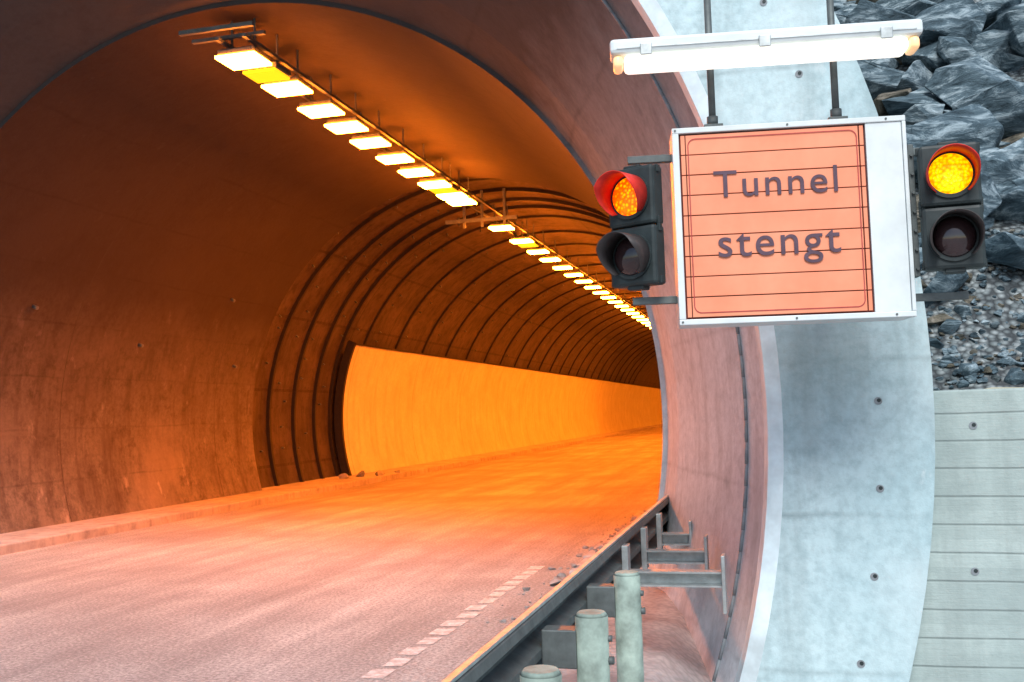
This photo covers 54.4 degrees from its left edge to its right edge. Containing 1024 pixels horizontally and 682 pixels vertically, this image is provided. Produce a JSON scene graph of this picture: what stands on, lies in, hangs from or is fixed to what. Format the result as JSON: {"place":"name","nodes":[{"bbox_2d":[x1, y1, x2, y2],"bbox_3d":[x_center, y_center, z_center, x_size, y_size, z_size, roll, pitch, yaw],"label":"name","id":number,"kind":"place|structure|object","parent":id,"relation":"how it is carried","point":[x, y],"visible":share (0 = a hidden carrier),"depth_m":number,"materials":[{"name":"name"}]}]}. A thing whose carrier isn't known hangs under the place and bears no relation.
{"place":"outdoors","nodes":[
{"label":"outdoors","id":0,"kind":"place"},
{"bbox_2d":[0,427,662,681],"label":"road","id":1,"kind":"structure","parent":0,"point":[353,584],"depth_m":10.22,"materials":[{"name":"grey asphalt"}]},
{"bbox_2d":[360,566,543,678],"bbox_3d":[-1.276,1.962,4.470,0.182,0.001,12.215,-3,-4,15],"label":"edge line marking","id":2,"kind":"object","parent":1,"relation":"on","point":[379,673],"visible":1,"depth_m":7.40,"materials":[{"name":"paint"}]},
{"bbox_2d":[338,469,645,622],"bbox_3d":[-0.485,2.706,17.050,3.896,0.340,18.974,-1,-4,-14],"label":"stone debris","id":3,"kind":"object","parent":1,"relation":"on","point":[558,579],"visible":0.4,"depth_m":10.73,"materials":[{"name":"grey stone"}]},
{"bbox_2d":[334,341,355,475],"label":"wall end edge","id":4,"kind":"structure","parent":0,"point":[339,405],"depth_m":25.54,"materials":[{"name":"concrete"}]},
{"bbox_2d":[349,340,660,388],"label":"wall top edge","id":5,"kind":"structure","parent":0,"point":[477,361],"depth_m":34.62,"materials":[{"name":"orange concrete"}]},
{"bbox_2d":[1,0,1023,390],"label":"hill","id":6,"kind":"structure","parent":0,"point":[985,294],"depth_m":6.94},
{"bbox_2d":[834,0,1023,390],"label":"rocks","id":7,"kind":"object","parent":6,"relation":"on","point":[964,58],"visible":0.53,"depth_m":8.69,"materials":[{"name":"stone"}]},
{"bbox_2d":[559,587,710,681],"bbox_3d":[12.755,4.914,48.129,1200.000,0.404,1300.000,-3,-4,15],"label":"ground","id":8,"kind":"structure","parent":0,"point":[671,653],"depth_m":7.07,"materials":[{"name":"concrete"}]},
{"bbox_2d":[0,3,662,533],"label":"lining","id":9,"kind":"object","parent":8,"relation":"on","point":[168,193],"visible":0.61,"depth_m":15.49,"materials":[{"name":"concrete"}]},
{"bbox_2d":[0,424,662,555],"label":"kerb","id":10,"kind":"structure","parent":8,"relation":"on","point":[27,539],"depth_m":18.10,"materials":[{"name":"concrete"}]},
{"bbox_2d":[252,180,659,487],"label":"vault","id":11,"kind":"object","parent":8,"relation":"on","point":[419,282],"visible":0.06,"depth_m":27.35,"materials":[{"name":"concrete"}]},
{"bbox_2d":[32,193,637,452],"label":"bolts","id":12,"kind":"object","parent":11,"relation":"attached to","point":[36,307],"visible":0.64,"depth_m":24.89,"materials":[{"name":"metal"}]},
{"bbox_2d":[266,178,504,485],"bbox_3d":[-0.578,0.146,21.216,10.319,7.422,0.080,-3,-4,15],"label":"seal ring","id":13,"kind":"object","parent":11,"relation":"attached to","point":[339,245],"visible":0.4,"depth_m":22.30,"materials":[{"name":"rubber"}]},
{"bbox_2d":[179,18,650,328],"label":"tunnel light row","id":14,"kind":"object","parent":11,"relation":"attached to","point":[256,65],"visible":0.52,"depth_m":15.29,"materials":[{"name":"metal"}]},
{"bbox_2d":[291,187,587,481],"bbox_3d":[-0.274,0.221,22.374,10.319,7.422,0.080,-3,-4,15],"label":"seal ring","id":15,"kind":"object","parent":11,"relation":"attached to","point":[370,244],"visible":0.51,"depth_m":23.41,"materials":[{"name":"rubber"}]},
{"bbox_2d":[312,197,608,478],"bbox_3d":[0.006,0.290,23.436,10.319,7.422,0.080,-3,-4,15],"label":"seal ring","id":16,"kind":"object","parent":11,"relation":"attached to","point":[352,292],"visible":0.58,"depth_m":24.44,"materials":[{"name":"rubber"}]},
{"bbox_2d":[328,204,609,475],"bbox_3d":[0.235,0.345,24.305,10.319,7.422,0.080,-3,-4,15],"label":"seal ring","id":17,"kind":"object","parent":11,"relation":"attached to","point":[365,298],"visible":0.52,"depth_m":25.32,"materials":[{"name":"rubber"}]},
{"bbox_2d":[363,215,611,344],"bbox_3d":[0.590,0.433,25.656,10.319,7.422,0.080,-3,-4,15],"label":"seal ring","id":18,"kind":"object","parent":11,"relation":"attached to","point":[439,249],"visible":0.38,"depth_m":26.42,"materials":[{"name":"rubber"}]},
{"bbox_2d":[395,230,603,348],"bbox_3d":[1.175,0.576,27.876,10.319,7.422,0.080,-3,-4,15],"label":"seal ring","id":19,"kind":"object","parent":11,"relation":"attached to","point":[459,265],"visible":0.34,"depth_m":28.68,"materials":[{"name":"rubber"}]},
{"bbox_2d":[422,243,596,352],"bbox_3d":[1.759,0.719,30.096,10.319,7.422,0.080,-3,-4,15],"label":"seal ring","id":20,"kind":"object","parent":11,"relation":"attached to","point":[468,286],"visible":0.34,"depth_m":30.98,"materials":[{"name":"rubber"}]},
{"bbox_2d":[445,254,596,356],"bbox_3d":[2.343,0.862,32.316,10.319,7.422,0.080,-3,-4,15],"label":"seal ring","id":21,"kind":"object","parent":11,"relation":"attached to","point":[480,301],"visible":0.27,"depth_m":33.22,"materials":[{"name":"rubber"}]},
{"bbox_2d":[466,264,602,359],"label":"seal ring","id":22,"kind":"object","parent":11,"relation":"attached to","point":[499,307],"visible":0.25,"depth_m":35.43,"materials":[{"name":"rubber"}]},
{"bbox_2d":[483,272,610,361],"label":"seal ring","id":23,"kind":"object","parent":11,"relation":"attached to","point":[514,314],"visible":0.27,"depth_m":37.65,"materials":[{"name":"rubber"}]},
{"bbox_2d":[500,280,611,364],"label":"seal ring","id":24,"kind":"object","parent":11,"relation":"attached to","point":[524,324],"visible":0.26,"depth_m":39.91,"materials":[{"name":"rubber"}]},
{"bbox_2d":[514,288,614,366],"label":"seal ring","id":25,"kind":"object","parent":11,"relation":"attached to","point":[543,322],"visible":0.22,"depth_m":42.17,"materials":[{"name":"rubber"}]},
{"bbox_2d":[527,293,641,368],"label":"seal ring","id":26,"kind":"object","parent":11,"relation":"attached to","point":[547,334],"visible":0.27,"depth_m":44.34,"materials":[{"name":"rubber"}]},
{"bbox_2d":[539,298,632,369],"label":"seal ring","id":27,"kind":"object","parent":11,"relation":"attached to","point":[571,325],"visible":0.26,"depth_m":46.58,"materials":[{"name":"rubber"}]},
{"bbox_2d":[549,304,632,371],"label":"seal ring","id":28,"kind":"object","parent":11,"relation":"attached to","point":[578,330],"visible":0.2,"depth_m":48.81,"materials":[{"name":"rubber"}]},
{"bbox_2d":[559,308,644,372],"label":"seal ring","id":29,"kind":"object","parent":11,"relation":"attached to","point":[588,332],"visible":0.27,"depth_m":51.02,"materials":[{"name":"rubber"}]},
{"bbox_2d":[576,319,636,375],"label":"seal ring","id":30,"kind":"object","parent":11,"relation":"attached to","point":[600,340],"visible":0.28,"depth_m":55.47,"materials":[{"name":"rubber"}]},
{"bbox_2d":[568,312,647,374],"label":"seal ring","id":31,"kind":"object","parent":11,"relation":"attached to","point":[594,337],"visible":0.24,"depth_m":53.25,"materials":[{"name":"rubber"}]},
{"bbox_2d":[584,323,641,376],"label":"seal ring","id":32,"kind":"object","parent":11,"relation":"attached to","point":[605,344],"visible":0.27,"depth_m":57.73,"materials":[{"name":"rubber"}]},
{"bbox_2d":[591,326,647,377],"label":"seal ring","id":33,"kind":"object","parent":11,"relation":"attached to","point":[612,346],"visible":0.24,"depth_m":59.94,"materials":[{"name":"rubber"}]},
{"bbox_2d":[597,329,650,378],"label":"seal ring","id":34,"kind":"object","parent":11,"relation":"attached to","point":[617,349],"visible":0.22,"depth_m":62.17,"materials":[{"name":"rubber"}]},
{"bbox_2d":[603,333,651,379],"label":"seal ring","id":35,"kind":"object","parent":11,"relation":"attached to","point":[621,352],"visible":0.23,"depth_m":64.40,"materials":[{"name":"rubber"}]},
{"bbox_2d":[609,336,652,380],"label":"seal ring","id":36,"kind":"object","parent":11,"relation":"attached to","point":[626,354],"visible":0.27,"depth_m":66.62,"materials":[{"name":"rubber"}]},
{"bbox_2d":[615,340,653,380],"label":"seal ring","id":37,"kind":"object","parent":11,"relation":"attached to","point":[630,356],"visible":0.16,"depth_m":68.85,"materials":[{"name":"rubber"}]},
{"bbox_2d":[619,344,653,381],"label":"seal ring","id":38,"kind":"object","parent":11,"relation":"attached to","point":[633,359],"visible":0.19,"depth_m":71.10,"materials":[{"name":"rubber"}]},
{"bbox_2d":[624,347,654,382],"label":"seal ring","id":39,"kind":"object","parent":11,"relation":"attached to","point":[636,362],"visible":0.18,"depth_m":73.34,"materials":[{"name":"rubber"}]},
{"bbox_2d":[628,350,655,383],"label":"seal ring","id":40,"kind":"object","parent":11,"relation":"attached to","point":[639,365],"visible":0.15,"depth_m":75.57,"materials":[{"name":"rubber"}]},
{"bbox_2d":[633,354,655,383],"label":"seal ring","id":41,"kind":"object","parent":11,"relation":"attached to","point":[641,368],"visible":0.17,"depth_m":77.82,"materials":[{"name":"rubber"}]},
{"bbox_2d":[0,0,934,681],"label":"portal collar","id":42,"kind":"object","parent":8,"relation":"on","point":[830,530],"visible":0.7,"depth_m":6.49,"materials":[{"name":"concrete"}]},
{"bbox_2d":[601,0,747,681],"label":"cable conduit","id":43,"kind":"object","parent":42,"relation":"attached to","point":[611,11],"visible":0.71,"depth_m":6.82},
{"bbox_2d":[627,0,968,328],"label":"tunnel closed sign","id":44,"kind":"object","parent":42,"relation":"attached to","point":[798,222],"visible":1,"depth_m":5.25,"materials":[{"name":"white paint"}]},
{"bbox_2d":[594,164,665,291],"bbox_3d":[0.634,-0.615,5.354,0.306,0.680,0.340,-5,-5,39],"label":"traffic signal","id":45,"kind":"object","parent":44,"relation":"attached to","point":[630,250],"visible":1,"depth_m":5.32,"materials":[{"name":"orange"}]},
{"bbox_2d":[610,19,922,74],"bbox_3d":[1.304,-1.510,5.221,1.570,0.155,0.325,-2,-4,6],"label":"sign luminaire","id":46,"kind":"object","parent":44,"relation":"attached to","point":[812,44],"visible":1,"depth_m":5.09,"materials":[{"name":"white paint"}]},
{"bbox_2d":[915,141,987,274],"bbox_3d":[2.239,-0.689,5.060,0.306,0.680,0.340,-3,-4,17],"label":"traffic signal","id":47,"kind":"object","parent":44,"relation":"attached to","point":[951,207],"visible":1,"depth_m":5.05,"materials":[{"name":"yellow"}]},
{"bbox_2d":[760,0,883,667],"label":"tie holes","id":48,"kind":"object","parent":42,"relation":"attached to","point":[877,401],"visible":0.63,"depth_m":6.08,"materials":[{"name":"black"}]},
{"bbox_2d":[343,345,662,474],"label":"wall panels","id":49,"kind":"object","parent":8,"relation":"on","point":[402,409],"visible":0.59,"depth_m":35.05,"materials":[{"name":"concrete"}]},
{"bbox_2d":[441,494,727,681],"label":"guardrail","id":50,"kind":"object","parent":8,"relation":"on","point":[563,624],"visible":0.92,"depth_m":5.14,"materials":[{"name":"metal"}]},
{"bbox_2d":[569,498,657,574],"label":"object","id":51,"kind":"structure","parent":8,"relation":"on","point":[591,553],"depth_m":10.72,"materials":[{"name":"concrete"}]},
{"bbox_2d":[909,388,1023,681],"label":"wall","id":52,"kind":"structure","parent":8,"relation":"on","point":[971,627],"depth_m":6.04,"materials":[{"name":"concrete"}]},
{"bbox_2d":[969,422,978,574],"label":"tie holes","id":53,"kind":"object","parent":52,"relation":"attached to","point":[974,570],"visible":1,"depth_m":6.05,"materials":[{"name":"grey concrete"}]},
{"bbox_2d":[986,387,1023,388],"label":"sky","id":54,"kind":"structure","parent":0,"point":[991,387],"materials":[{"name":"white"}]}
]}

